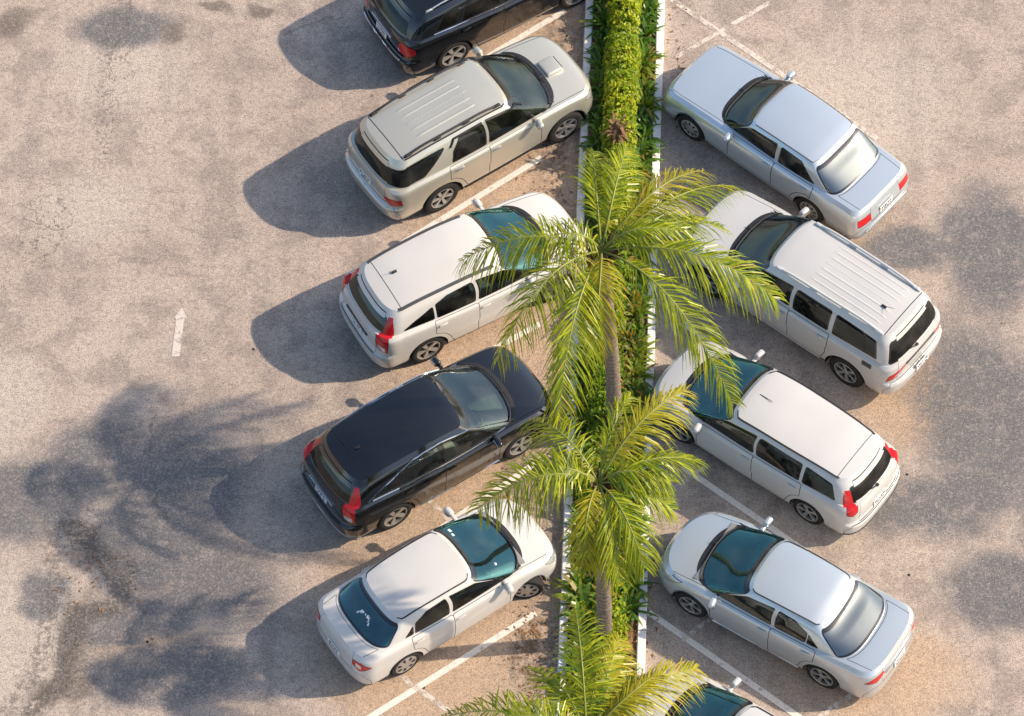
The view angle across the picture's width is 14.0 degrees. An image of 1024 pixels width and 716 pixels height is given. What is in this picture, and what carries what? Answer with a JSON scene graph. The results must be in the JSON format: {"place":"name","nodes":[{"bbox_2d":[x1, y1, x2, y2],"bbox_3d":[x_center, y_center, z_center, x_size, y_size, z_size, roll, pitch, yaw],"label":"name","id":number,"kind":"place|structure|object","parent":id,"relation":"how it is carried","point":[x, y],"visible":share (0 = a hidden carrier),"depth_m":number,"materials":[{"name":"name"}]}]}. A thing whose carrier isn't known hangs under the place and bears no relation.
{"place":"outdoors","nodes":[
{"label":"outdoors","id":0,"kind":"place"},
{"bbox_2d":[0,0,1023,715],"bbox_3d":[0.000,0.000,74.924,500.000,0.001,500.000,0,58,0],"label":"ground","id":1,"kind":"structure","parent":0,"point":[162,162],"depth_m":74.96,"materials":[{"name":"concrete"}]},
{"bbox_2d":[172,308,186,355],"bbox_3d":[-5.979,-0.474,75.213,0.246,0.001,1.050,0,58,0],"label":"arrow marking","id":2,"kind":"object","parent":1,"relation":"on","point":[177,336],"visible":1,"depth_m":75.21,"materials":[{"name":"paint"}]},
{"bbox_2d":[47,7,690,715],"bbox_3d":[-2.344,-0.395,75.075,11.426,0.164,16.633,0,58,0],"label":"leaf litter","id":3,"kind":"object","parent":1,"relation":"on","point":[505,497],"visible":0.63,"depth_m":72.07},
{"bbox_2d":[301,346,552,538],"bbox_3d":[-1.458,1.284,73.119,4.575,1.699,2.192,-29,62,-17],"label":"suv","id":4,"kind":"object","parent":1,"relation":"on","point":[384,461],"visible":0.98,"depth_m":72.52,"materials":[{"name":"black metal"}]},
{"bbox_2d":[396,674,458,715],"bbox_3d":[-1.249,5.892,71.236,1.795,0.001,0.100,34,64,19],"label":"stall line","id":5,"kind":"object","parent":1,"relation":"on","point":[431,698],"visible":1,"depth_m":71.33,"materials":[{"name":"white paint"}]},
{"bbox_2d":[316,499,555,683],"bbox_3d":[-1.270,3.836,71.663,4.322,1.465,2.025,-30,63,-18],"label":"sedan","id":6,"kind":"object","parent":1,"relation":"on","point":[395,612],"visible":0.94,"depth_m":71.07,"materials":[{"name":"silver metal"}]},
{"bbox_2d":[428,500,451,521],"bbox_3d":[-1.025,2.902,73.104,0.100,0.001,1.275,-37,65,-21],"label":"stall line","id":7,"kind":"object","parent":1,"relation":"on","point":[440,510],"visible":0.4,"depth_m":73.26,"materials":[{"name":"white paint"}]},
{"bbox_2d":[367,611,536,715],"bbox_3d":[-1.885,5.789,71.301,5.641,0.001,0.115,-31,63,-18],"label":"stall line","id":8,"kind":"object","parent":1,"relation":"on","point":[441,672],"visible":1,"depth_m":71.63,"materials":[{"name":"white paint"}]},
{"bbox_2d":[339,192,587,367],"bbox_3d":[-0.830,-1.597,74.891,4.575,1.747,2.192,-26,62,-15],"label":"suv","id":9,"kind":"object","parent":1,"relation":"on","point":[403,301],"visible":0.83,"depth_m":74.18,"materials":[{"name":"silver metal"}]},
{"bbox_2d":[345,36,592,219],"bbox_3d":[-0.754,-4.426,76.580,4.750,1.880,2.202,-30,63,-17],"label":"suv","id":10,"kind":"object","parent":1,"relation":"on","point":[431,143],"visible":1,"depth_m":75.90,"materials":[{"name":"beige metal"}]},
{"bbox_2d":[398,155,541,242],"bbox_3d":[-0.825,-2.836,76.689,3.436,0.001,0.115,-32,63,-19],"label":"stall line","id":11,"kind":"object","parent":1,"relation":"on","point":[489,189],"visible":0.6,"depth_m":76.82,"materials":[{"name":"white paint"}]},
{"bbox_2d":[363,0,583,73],"bbox_3d":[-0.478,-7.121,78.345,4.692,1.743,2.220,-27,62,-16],"label":"suv","id":12,"kind":"object","parent":1,"relation":"on","point":[414,36],"visible":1,"depth_m":77.55,"materials":[{"name":"black metal"}]},
{"bbox_2d":[438,454,547,526],"bbox_3d":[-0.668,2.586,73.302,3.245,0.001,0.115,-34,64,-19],"label":"stall line","id":13,"kind":"object","parent":1,"relation":"on","point":[463,511],"visible":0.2,"depth_m":73.48,"materials":[{"name":"white paint"}]},
{"bbox_2d":[494,322,540,346],"bbox_3d":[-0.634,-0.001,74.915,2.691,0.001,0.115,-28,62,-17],"label":"stall line","id":14,"kind":"object","parent":1,"relation":"on","point":[521,333],"visible":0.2,"depth_m":75.18,"materials":[{"name":"white paint"}]},
{"bbox_2d":[486,9,566,54],"bbox_3d":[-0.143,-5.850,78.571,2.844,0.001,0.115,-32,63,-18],"label":"stall line","id":15,"kind":"object","parent":1,"relation":"on","point":[546,21],"visible":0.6,"depth_m":78.77,"materials":[{"name":"white paint"}]},
{"bbox_2d":[556,0,593,715],"bbox_3d":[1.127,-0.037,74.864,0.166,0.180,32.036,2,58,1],"label":"kerb","id":16,"kind":"structure","parent":1,"relation":"on","point":[586,68],"depth_m":74.97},
{"bbox_2d":[565,0,655,715],"bbox_3d":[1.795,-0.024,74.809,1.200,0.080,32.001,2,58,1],"label":"planting bed","id":17,"kind":"object","parent":1,"relation":"on","point":[630,640],"visible":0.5,"depth_m":75.06,"materials":[{"name":"soil"}]},
{"bbox_2d":[548,573,595,624],"bbox_3d":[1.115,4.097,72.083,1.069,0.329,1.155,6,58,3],"label":"strap leaf lily","id":18,"kind":"object","parent":17,"relation":"on","point":[570,589],"visible":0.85,"depth_m":72.12,"materials":[{"name":"green plant"}]},
{"bbox_2d":[558,654,586,673],"bbox_3d":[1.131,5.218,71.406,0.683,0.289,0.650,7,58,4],"label":"strap leaf lily","id":19,"kind":"object","parent":17,"relation":"on","point":[568,666],"visible":0.34,"depth_m":71.32,"materials":[{"name":"green plant"}]},
{"bbox_2d":[558,637,589,669],"bbox_3d":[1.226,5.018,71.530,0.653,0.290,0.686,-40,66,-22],"label":"strap leaf lily","id":20,"kind":"object","parent":17,"relation":"on","point":[569,652],"visible":0.27,"depth_m":71.48,"materials":[{"name":"green plant"}]},
{"bbox_2d":[441,600,709,715],"bbox_3d":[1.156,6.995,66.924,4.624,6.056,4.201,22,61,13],"label":"palm tree","id":21,"kind":"object","parent":17,"relation":"on","point":[627,698],"visible":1,"depth_m":65.02,"materials":[{"name":"green plant"}]},
{"bbox_2d":[554,581,596,624],"bbox_3d":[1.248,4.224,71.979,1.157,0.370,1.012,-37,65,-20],"label":"strap leaf lily","id":22,"kind":"object","parent":17,"relation":"on","point":[581,598],"visible":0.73,"depth_m":71.97,"materials":[{"name":"green plant"}]},
{"bbox_2d":[556,564,594,593],"bbox_3d":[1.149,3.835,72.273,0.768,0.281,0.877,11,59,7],"label":"strap leaf lily","id":23,"kind":"object","parent":17,"relation":"on","point":[574,582],"visible":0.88,"depth_m":72.23,"materials":[{"name":"green plant"}]},
{"bbox_2d":[560,517,590,545],"bbox_3d":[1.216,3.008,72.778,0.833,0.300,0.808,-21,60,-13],"label":"strap leaf lily","id":24,"kind":"object","parent":17,"relation":"on","point":[566,538],"visible":0.23,"depth_m":72.78,"materials":[{"name":"green plant"}]},
{"bbox_2d":[558,600,594,635],"bbox_3d":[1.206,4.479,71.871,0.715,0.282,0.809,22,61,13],"label":"strap leaf lily","id":25,"kind":"object","parent":17,"relation":"on","point":[567,612],"visible":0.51,"depth_m":71.86,"materials":[{"name":"green plant"}]},
{"bbox_2d":[566,504,586,536],"bbox_3d":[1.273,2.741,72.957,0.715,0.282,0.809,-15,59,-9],"label":"strap leaf lily","id":26,"kind":"object","parent":17,"relation":"on","point":[572,507],"visible":0.16,"depth_m":72.93,"materials":[{"name":"green plant"}]},
{"bbox_2d":[565,558,594,583],"bbox_3d":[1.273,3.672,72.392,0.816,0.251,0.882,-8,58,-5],"label":"strap leaf lily","id":27,"kind":"object","parent":17,"relation":"on","point":[585,578],"visible":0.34,"depth_m":72.38,"materials":[{"name":"green plant"}]},
{"bbox_2d":[569,359,599,390],"bbox_3d":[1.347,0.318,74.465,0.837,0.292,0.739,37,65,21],"label":"strap leaf lily","id":28,"kind":"object","parent":17,"relation":"on","point":[579,380],"visible":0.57,"depth_m":74.50,"materials":[{"name":"green plant"}]},
{"bbox_2d":[566,390,605,423],"bbox_3d":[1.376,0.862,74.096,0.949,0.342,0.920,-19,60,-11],"label":"strap leaf lily","id":29,"kind":"object","parent":17,"relation":"on","point":[578,412],"visible":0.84,"depth_m":74.07,"materials":[{"name":"green plant"}]},
{"bbox_2d":[574,185,599,221],"bbox_3d":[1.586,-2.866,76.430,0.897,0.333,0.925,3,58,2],"label":"strap leaf lily","id":30,"kind":"object","parent":17,"relation":"on","point":[587,208],"visible":0.27,"depth_m":76.42,"materials":[{"name":"green plant"}]},
{"bbox_2d":[574,627,599,660],"bbox_3d":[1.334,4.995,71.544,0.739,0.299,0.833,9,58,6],"label":"strap leaf lily","id":31,"kind":"object","parent":17,"relation":"on","point":[586,641],"visible":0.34,"depth_m":71.54,"materials":[{"name":"green plant"}]},
{"bbox_2d":[466,382,708,639],"bbox_3d":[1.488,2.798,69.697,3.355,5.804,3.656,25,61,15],"label":"palm tree","id":32,"kind":"object","parent":17,"relation":"on","point":[600,510],"visible":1,"depth_m":67.41,"materials":[{"name":"green plant"}]},
{"bbox_2d":[575,133,603,160],"bbox_3d":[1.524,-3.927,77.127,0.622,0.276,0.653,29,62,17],"label":"strap leaf lily","id":33,"kind":"object","parent":17,"relation":"on","point":[589,144],"visible":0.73,"depth_m":77.13,"materials":[{"name":"green plant"}]},
{"bbox_2d":[575,145,603,171],"bbox_3d":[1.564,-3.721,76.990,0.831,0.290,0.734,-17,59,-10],"label":"strap leaf lily","id":34,"kind":"object","parent":17,"relation":"on","point":[592,154],"visible":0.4,"depth_m":77.00,"materials":[{"name":"green plant"}]},
{"bbox_2d":[579,123,601,150],"bbox_3d":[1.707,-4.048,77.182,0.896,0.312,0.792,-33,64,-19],"label":"strap leaf lily","id":35,"kind":"object","parent":17,"relation":"on","point":[597,135],"visible":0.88,"depth_m":77.21,"materials":[{"name":"green plant"}]},
{"bbox_2d":[580,102,604,128],"bbox_3d":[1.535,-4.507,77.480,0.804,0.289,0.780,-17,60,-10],"label":"strap leaf lily","id":36,"kind":"object","parent":17,"relation":"on","point":[590,118],"visible":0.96,"depth_m":77.47,"materials":[{"name":"green plant"}]},
{"bbox_2d":[579,218,606,233],"bbox_3d":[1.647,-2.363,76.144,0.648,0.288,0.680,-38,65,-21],"label":"strap leaf lily","id":37,"kind":"object","parent":17,"relation":"on","point":[590,225],"visible":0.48,"depth_m":76.10,"materials":[{"name":"green plant"}]},
{"bbox_2d":[583,30,607,52],"bbox_3d":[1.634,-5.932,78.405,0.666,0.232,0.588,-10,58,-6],"label":"strap leaf lily","id":38,"kind":"object","parent":17,"relation":"on","point":[600,41],"visible":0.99,"depth_m":78.39,"materials":[{"name":"green plant"}]},
{"bbox_2d":[587,112,603,142],"bbox_3d":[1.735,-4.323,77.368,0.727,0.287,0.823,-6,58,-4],"label":"strap leaf lily","id":39,"kind":"object","parent":17,"relation":"on","point":[598,122],"visible":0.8,"depth_m":77.37,"materials":[{"name":"green plant"}]},
{"bbox_2d":[587,66,604,87],"bbox_3d":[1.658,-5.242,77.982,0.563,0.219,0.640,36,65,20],"label":"strap leaf lily","id":40,"kind":"object","parent":17,"relation":"on","point":[597,78],"visible":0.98,"depth_m":77.97,"materials":[{"name":"green plant"}]},
{"bbox_2d":[590,90,603,116],"bbox_3d":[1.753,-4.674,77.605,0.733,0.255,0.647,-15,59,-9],"label":"strap leaf lily","id":41,"kind":"object","parent":17,"relation":"on","point":[597,101],"visible":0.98,"depth_m":77.65,"materials":[{"name":"green plant"}]},
{"bbox_2d":[587,0,607,14],"bbox_3d":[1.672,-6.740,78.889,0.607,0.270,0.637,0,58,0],"label":"strap leaf lily","id":42,"kind":"object","parent":17,"relation":"on","point":[595,8],"visible":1,"depth_m":78.85,"materials":[{"name":"green plant"}]},
{"bbox_2d":[584,45,611,71],"bbox_3d":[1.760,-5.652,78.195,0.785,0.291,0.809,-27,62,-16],"label":"strap leaf lily","id":43,"kind":"object","parent":17,"relation":"on","point":[601,52],"visible":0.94,"depth_m":78.20,"materials":[{"name":"green plant"}]},
{"bbox_2d":[583,45,615,79],"bbox_3d":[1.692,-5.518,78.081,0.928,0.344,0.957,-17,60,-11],"label":"strap leaf lily","id":44,"kind":"object","parent":17,"relation":"on","point":[597,57],"visible":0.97,"depth_m":78.16,"materials":[{"name":"green plant"}]},
{"bbox_2d":[588,64,613,96],"bbox_3d":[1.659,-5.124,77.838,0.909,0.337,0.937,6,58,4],"label":"strap leaf lily","id":45,"kind":"object","parent":17,"relation":"on","point":[593,80],"visible":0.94,"depth_m":77.90,"materials":[{"name":"green plant"}]},
{"bbox_2d":[576,235,629,503],"bbox_3d":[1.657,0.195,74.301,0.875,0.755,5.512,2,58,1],"label":"hedge","id":46,"kind":"object","parent":17,"relation":"on","point":[589,418],"visible":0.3,"depth_m":73.95,"materials":[{"name":"green plant"}]},
{"bbox_2d":[576,0,629,40],"bbox_3d":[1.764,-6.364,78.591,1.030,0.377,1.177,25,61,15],"label":"strap leaf lily","id":47,"kind":"object","parent":17,"relation":"on","point":[599,22],"visible":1,"depth_m":78.56,"materials":[{"name":"green plant"}]},
{"bbox_2d":[590,79,623,111],"bbox_3d":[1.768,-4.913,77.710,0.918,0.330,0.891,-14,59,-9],"label":"strap leaf lily","id":48,"kind":"object","parent":17,"relation":"on","point":[598,87],"visible":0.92,"depth_m":77.77,"materials":[{"name":"green plant"}]},
{"bbox_2d":[586,520,631,690],"bbox_3d":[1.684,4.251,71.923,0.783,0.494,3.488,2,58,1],"label":"hedge","id":49,"kind":"object","parent":17,"relation":"on","point":[620,620],"visible":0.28,"depth_m":71.71,"materials":[{"name":"green plant"}]},
{"bbox_2d":[601,110,633,152],"bbox_3d":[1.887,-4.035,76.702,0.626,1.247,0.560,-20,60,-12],"label":"dead palm stump","id":50,"kind":"object","parent":17,"relation":"on","point":[617,128],"visible":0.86,"depth_m":76.38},
{"bbox_2d":[595,0,643,244],"bbox_3d":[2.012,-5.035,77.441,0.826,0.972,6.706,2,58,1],"label":"hedge","id":51,"kind":"object","parent":17,"relation":"on","point":[615,43],"visible":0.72,"depth_m":77.34,"materials":[{"name":"green plant"}]},
{"bbox_2d":[454,141,786,437],"bbox_3d":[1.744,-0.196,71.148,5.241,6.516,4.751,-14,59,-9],"label":"palm tree","id":52,"kind":"object","parent":17,"relation":"on","point":[602,256],"visible":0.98,"depth_m":68.64,"materials":[{"name":"green plant"}]},
{"bbox_2d":[612,598,638,630],"bbox_3d":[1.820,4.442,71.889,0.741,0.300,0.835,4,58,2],"label":"strap leaf lily","id":53,"kind":"object","parent":17,"relation":"on","point":[630,617],"visible":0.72,"depth_m":71.86,"materials":[{"name":"green plant"}]},
{"bbox_2d":[620,367,645,399],"bbox_3d":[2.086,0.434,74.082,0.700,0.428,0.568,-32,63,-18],"label":"croton","id":54,"kind":"object","parent":17,"relation":"on","point":[622,379],"visible":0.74,"depth_m":74.15,"materials":[{"name":"green plant"}]},
{"bbox_2d":[620,440,645,462],"bbox_3d":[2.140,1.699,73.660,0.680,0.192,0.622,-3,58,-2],"label":"strap leaf lily","id":55,"kind":"object","parent":17,"relation":"on","point":[633,452],"visible":0.27,"depth_m":73.67,"materials":[{"name":"green plant"}]},
{"bbox_2d":[621,494,646,516],"bbox_3d":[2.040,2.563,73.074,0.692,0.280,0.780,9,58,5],"label":"strap leaf lily","id":56,"kind":"object","parent":17,"relation":"on","point":[634,501],"visible":0.19,"depth_m":73.05,"materials":[{"name":"green plant"}]},
{"bbox_2d":[618,324,650,363],"bbox_3d":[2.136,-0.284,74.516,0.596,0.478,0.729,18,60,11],"label":"croton","id":57,"kind":"object","parent":17,"relation":"on","point":[625,335],"visible":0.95,"depth_m":74.57,"materials":[{"name":"green plant"}]},
{"bbox_2d":[619,587,649,610],"bbox_3d":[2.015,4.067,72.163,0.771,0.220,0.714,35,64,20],"label":"strap leaf lily","id":58,"kind":"object","parent":17,"relation":"on","point":[630,591],"visible":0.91,"depth_m":72.16,"materials":[{"name":"green plant"}]},
{"bbox_2d":[623,283,646,311],"bbox_3d":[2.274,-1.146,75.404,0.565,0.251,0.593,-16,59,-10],"label":"strap leaf lily","id":59,"kind":"object","parent":17,"relation":"on","point":[630,290],"visible":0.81,"depth_m":75.39,"materials":[{"name":"green plant"}]},
{"bbox_2d":[614,292,656,332],"bbox_3d":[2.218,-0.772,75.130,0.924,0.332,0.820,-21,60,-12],"label":"strap leaf lily","id":60,"kind":"object","parent":17,"relation":"on","point":[635,310],"visible":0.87,"depth_m":75.15,"materials":[{"name":"green plant"}]},
{"bbox_2d":[620,282,651,321],"bbox_3d":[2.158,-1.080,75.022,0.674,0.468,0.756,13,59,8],"label":"croton","id":61,"kind":"object","parent":17,"relation":"on","point":[639,294],"visible":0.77,"depth_m":74.99,"materials":[{"name":"green plant"}]},
{"bbox_2d":[624,390,648,415],"bbox_3d":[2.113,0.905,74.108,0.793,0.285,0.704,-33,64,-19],"label":"strap leaf lily","id":62,"kind":"object","parent":17,"relation":"on","point":[638,396],"visible":0.2,"depth_m":74.14,"materials":[{"name":"green plant"}]},
{"bbox_2d":[614,589,659,630],"bbox_3d":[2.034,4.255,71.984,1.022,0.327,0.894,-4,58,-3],"label":"strap leaf lily","id":63,"kind":"object","parent":17,"relation":"on","point":[636,599],"visible":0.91,"depth_m":71.96,"materials":[{"name":"green plant"}]},
{"bbox_2d":[614,565,659,601],"bbox_3d":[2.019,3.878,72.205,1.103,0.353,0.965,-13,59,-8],"label":"strap leaf lily","id":64,"kind":"object","parent":17,"relation":"on","point":[638,590],"visible":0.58,"depth_m":72.17,"materials":[{"name":"green plant"}]},
{"bbox_2d":[621,428,652,454],"bbox_3d":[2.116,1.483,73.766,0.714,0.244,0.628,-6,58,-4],"label":"strap leaf lily","id":65,"kind":"object","parent":17,"relation":"on","point":[643,443],"visible":0.3,"depth_m":73.77,"materials":[{"name":"green plant"}]},
{"bbox_2d":[619,253,654,280],"bbox_3d":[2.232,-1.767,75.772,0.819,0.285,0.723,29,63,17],"label":"strap leaf lily","id":66,"kind":"object","parent":17,"relation":"on","point":[638,256],"visible":0.24,"depth_m":75.72,"materials":[{"name":"green plant"}]},
{"bbox_2d":[622,380,652,420],"bbox_3d":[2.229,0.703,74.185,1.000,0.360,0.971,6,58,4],"label":"strap leaf lily","id":67,"kind":"object","parent":17,"relation":"on","point":[647,392],"visible":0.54,"depth_m":74.24,"materials":[{"name":"green plant"}]},
{"bbox_2d":[622,347,653,377],"bbox_3d":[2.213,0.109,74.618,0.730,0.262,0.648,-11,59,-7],"label":"strap leaf lily","id":68,"kind":"object","parent":17,"relation":"on","point":[640,360],"visible":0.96,"depth_m":74.63,"materials":[{"name":"green plant"}]},
{"bbox_2d":[620,413,655,442],"bbox_3d":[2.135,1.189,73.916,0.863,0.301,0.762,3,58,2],"label":"strap leaf lily","id":69,"kind":"object","parent":17,"relation":"on","point":[649,435],"visible":0.25,"depth_m":73.88,"materials":[{"name":"green plant"}]},
{"bbox_2d":[621,505,657,531],"bbox_3d":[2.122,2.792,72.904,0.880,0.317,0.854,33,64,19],"label":"strap leaf lily","id":70,"kind":"object","parent":17,"relation":"on","point":[644,519],"visible":0.23,"depth_m":72.90,"materials":[{"name":"green plant"}]},
{"bbox_2d":[621,273,657,295],"bbox_3d":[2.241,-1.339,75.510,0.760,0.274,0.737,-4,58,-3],"label":"strap leaf lily","id":71,"kind":"object","parent":17,"relation":"on","point":[637,282],"visible":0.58,"depth_m":75.52,"materials":[{"name":"green plant"}]},
{"bbox_2d":[619,329,660,367],"bbox_3d":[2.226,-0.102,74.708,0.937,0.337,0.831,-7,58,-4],"label":"strap leaf lily","id":72,"kind":"object","parent":17,"relation":"on","point":[639,346],"visible":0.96,"depth_m":74.73,"materials":[{"name":"green plant"}]},
{"bbox_2d":[621,353,658,389],"bbox_3d":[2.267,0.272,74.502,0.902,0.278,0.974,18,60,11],"label":"strap leaf lily","id":73,"kind":"object","parent":17,"relation":"on","point":[636,371],"visible":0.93,"depth_m":74.50,"materials":[{"name":"green plant"}]},
{"bbox_2d":[623,314,656,338],"bbox_3d":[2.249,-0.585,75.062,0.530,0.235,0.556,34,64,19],"label":"strap leaf lily","id":74,"kind":"object","parent":17,"relation":"on","point":[636,325],"visible":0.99,"depth_m":75.05,"materials":[{"name":"green plant"}]},
{"bbox_2d":[624,240,658,271],"bbox_3d":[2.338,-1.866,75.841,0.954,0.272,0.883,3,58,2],"label":"strap leaf lily","id":75,"kind":"object","parent":17,"relation":"on","point":[631,255],"visible":0.32,"depth_m":75.82,"materials":[{"name":"green plant"}]},
{"bbox_2d":[624,286,661,321],"bbox_3d":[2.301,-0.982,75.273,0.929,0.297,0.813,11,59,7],"label":"strap leaf lily","id":76,"kind":"object","parent":17,"relation":"on","point":[647,305],"visible":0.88,"depth_m":75.21,"materials":[{"name":"green plant"}]},
{"bbox_2d":[630,11,655,36],"bbox_3d":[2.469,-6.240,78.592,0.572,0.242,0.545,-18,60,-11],"label":"strap leaf lily","id":77,"kind":"object","parent":17,"relation":"on","point":[646,16],"visible":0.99,"depth_m":78.62,"materials":[{"name":"green plant"}]},
{"bbox_2d":[627,76,659,113],"bbox_3d":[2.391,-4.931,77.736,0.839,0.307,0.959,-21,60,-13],"label":"strap leaf lily","id":78,"kind":"object","parent":17,"relation":"on","point":[651,84],"visible":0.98,"depth_m":77.75,"materials":[{"name":"green plant"}]},
{"bbox_2d":[632,36,655,56],"bbox_3d":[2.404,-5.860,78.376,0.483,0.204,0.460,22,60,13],"label":"strap leaf lily","id":79,"kind":"object","parent":17,"relation":"on","point":[647,39],"visible":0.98,"depth_m":78.38,"materials":[{"name":"green plant"}]},
{"bbox_2d":[623,49,666,84],"bbox_3d":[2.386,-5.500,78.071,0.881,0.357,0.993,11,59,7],"label":"strap leaf lily","id":80,"kind":"object","parent":17,"relation":"on","point":[647,67],"visible":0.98,"depth_m":78.01,"materials":[{"name":"green plant"}]},
{"bbox_2d":[635,134,655,163],"bbox_3d":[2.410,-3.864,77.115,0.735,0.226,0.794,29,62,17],"label":"strap leaf lily","id":81,"kind":"object","parent":17,"relation":"on","point":[647,150],"visible":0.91,"depth_m":77.11,"materials":[{"name":"green plant"}]},
{"bbox_2d":[636,162,655,177],"bbox_3d":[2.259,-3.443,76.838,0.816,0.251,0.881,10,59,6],"label":"strap leaf lily","id":82,"kind":"object","parent":17,"relation":"on","point":[643,171],"visible":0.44,"depth_m":76.83,"materials":[{"name":"green plant"}]},
{"bbox_2d":[636,104,656,128],"bbox_3d":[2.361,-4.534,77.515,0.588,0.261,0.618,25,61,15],"label":"strap leaf lily","id":83,"kind":"object","parent":17,"relation":"on","point":[639,109],"visible":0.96,"depth_m":77.51,"materials":[{"name":"green plant"}]},
{"bbox_2d":[629,86,665,126],"bbox_3d":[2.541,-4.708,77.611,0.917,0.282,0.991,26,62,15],"label":"strap leaf lily","id":84,"kind":"object","parent":17,"relation":"on","point":[649,103],"visible":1,"depth_m":77.59,"materials":[{"name":"green plant"}]},
{"bbox_2d":[629,125,666,158],"bbox_3d":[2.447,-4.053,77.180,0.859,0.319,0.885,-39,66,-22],"label":"strap leaf lily","id":85,"kind":"object","parent":17,"relation":"on","point":[645,133],"visible":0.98,"depth_m":77.20,"materials":[{"name":"green plant"}]},
{"bbox_2d":[637,74,658,98],"bbox_3d":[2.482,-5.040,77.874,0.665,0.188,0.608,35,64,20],"label":"strap leaf lily","id":86,"kind":"object","parent":17,"relation":"on","point":[647,83],"visible":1,"depth_m":77.86,"materials":[{"name":"green plant"}]},
{"bbox_2d":[637,114,661,138],"bbox_3d":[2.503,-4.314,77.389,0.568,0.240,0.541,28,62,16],"label":"strap leaf lily","id":87,"kind":"object","parent":17,"relation":"on","point":[639,126],"visible":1,"depth_m":77.36,"materials":[{"name":"green plant"}]},
{"bbox_2d":[634,137,665,175],"bbox_3d":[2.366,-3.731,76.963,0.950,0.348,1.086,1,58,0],"label":"strap leaf lily","id":88,"kind":"object","parent":17,"relation":"on","point":[643,148],"visible":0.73,"depth_m":76.96,"materials":[{"name":"green plant"}]},
{"bbox_2d":[635,14,665,47],"bbox_3d":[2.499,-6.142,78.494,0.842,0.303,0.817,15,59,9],"label":"strap leaf lily","id":89,"kind":"object","parent":17,"relation":"on","point":[647,32],"visible":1,"depth_m":78.51,"materials":[{"name":"green plant"}]},
{"bbox_2d":[638,0,664,24],"bbox_3d":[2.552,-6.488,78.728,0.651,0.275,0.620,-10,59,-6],"label":"strap leaf lily","id":90,"kind":"object","parent":17,"relation":"on","point":[651,3],"visible":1,"depth_m":78.76,"materials":[{"name":"green plant"}]},
{"bbox_2d":[640,39,666,69],"bbox_3d":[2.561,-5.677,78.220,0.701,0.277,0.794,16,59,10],"label":"strap leaf lily","id":91,"kind":"object","parent":17,"relation":"on","point":[649,51],"visible":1,"depth_m":78.25,"materials":[{"name":"green plant"}]},
{"bbox_2d":[636,0,664,696],"bbox_3d":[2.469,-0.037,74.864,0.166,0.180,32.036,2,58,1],"label":"kerb","id":92,"kind":"structure","parent":1,"relation":"on","point":[641,629],"depth_m":75.20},
{"bbox_2d":[661,464,711,495],"bbox_3d":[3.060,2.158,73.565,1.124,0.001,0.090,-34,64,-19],"label":"stall line","id":93,"kind":"object","parent":1,"relation":"on","point":[698,471],"visible":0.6,"depth_m":73.61,"materials":[{"name":"white paint"}]},
{"bbox_2d":[680,617,711,641],"bbox_3d":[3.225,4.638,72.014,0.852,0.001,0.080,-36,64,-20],"label":"stall line","id":94,"kind":"object","parent":1,"relation":"on","point":[701,625],"visible":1,"depth_m":72.00,"materials":[{"name":"white paint"}]},
{"bbox_2d":[631,668,775,715],"bbox_3d":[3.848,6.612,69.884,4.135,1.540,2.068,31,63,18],"label":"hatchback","id":95,"kind":"object","parent":1,"relation":"on","point":[718,699],"visible":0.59,"depth_m":70.20,"materials":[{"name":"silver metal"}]},
{"bbox_2d":[675,1,769,58],"bbox_3d":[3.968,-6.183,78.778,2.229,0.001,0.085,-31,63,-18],"label":"stall line","id":96,"kind":"object","parent":1,"relation":"on","point":[721,30],"visible":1,"depth_m":78.77,"materials":[{"name":"white paint"}]},
{"bbox_2d":[647,610,801,715],"bbox_3d":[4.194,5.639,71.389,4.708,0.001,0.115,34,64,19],"label":"stall line","id":97,"kind":"object","parent":1,"relation":"on","point":[728,667],"visible":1,"depth_m":71.62,"materials":[{"name":"white paint"}]},
{"bbox_2d":[680,466,806,548],"bbox_3d":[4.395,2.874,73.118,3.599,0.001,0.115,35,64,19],"label":"stall line","id":98,"kind":"object","parent":1,"relation":"on","point":[734,502],"depth_m":73.30,"materials":[{"name":"white paint"}]},
{"bbox_2d":[670,0,878,140],"bbox_3d":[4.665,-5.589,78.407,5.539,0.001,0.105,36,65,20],"label":"stall line","id":99,"kind":"object","parent":1,"relation":"on","point":[760,60],"visible":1,"depth_m":78.46,"materials":[{"name":"white paint"}]},
{"bbox_2d":[650,341,899,534],"bbox_3d":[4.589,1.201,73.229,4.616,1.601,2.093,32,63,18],"label":"station wagon","id":100,"kind":"object","parent":1,"relation":"on","point":[818,458],"visible":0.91,"depth_m":72.53,"materials":[{"name":"silver metal"}]},
{"bbox_2d":[663,45,907,238],"bbox_3d":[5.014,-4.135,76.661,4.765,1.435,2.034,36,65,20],"label":"sedan","id":101,"kind":"object","parent":1,"relation":"on","point":[821,159],"visible":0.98,"depth_m":76.06,"materials":[{"name":"silver metal"}]},
{"bbox_2d":[659,512,914,697],"bbox_3d":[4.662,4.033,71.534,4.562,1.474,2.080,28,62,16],"label":"sedan","id":102,"kind":"object","parent":1,"relation":"on","point":[831,625],"visible":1,"depth_m":71.02,"materials":[{"name":"silver metal"}]},
{"bbox_2d":[684,190,941,393],"bbox_3d":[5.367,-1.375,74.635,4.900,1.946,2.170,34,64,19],"label":"suv","id":103,"kind":"object","parent":1,"relation":"on","point":[860,314],"visible":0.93,"depth_m":73.89,"materials":[{"name":"silver metal"}]},
{"bbox_2d":[817,693,853,715],"bbox_3d":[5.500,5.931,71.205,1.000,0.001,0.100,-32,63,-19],"label":"stall line","id":104,"kind":"object","parent":1,"relation":"on","point":[848,696],"visible":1,"depth_m":71.20,"materials":[{"name":"white paint"}]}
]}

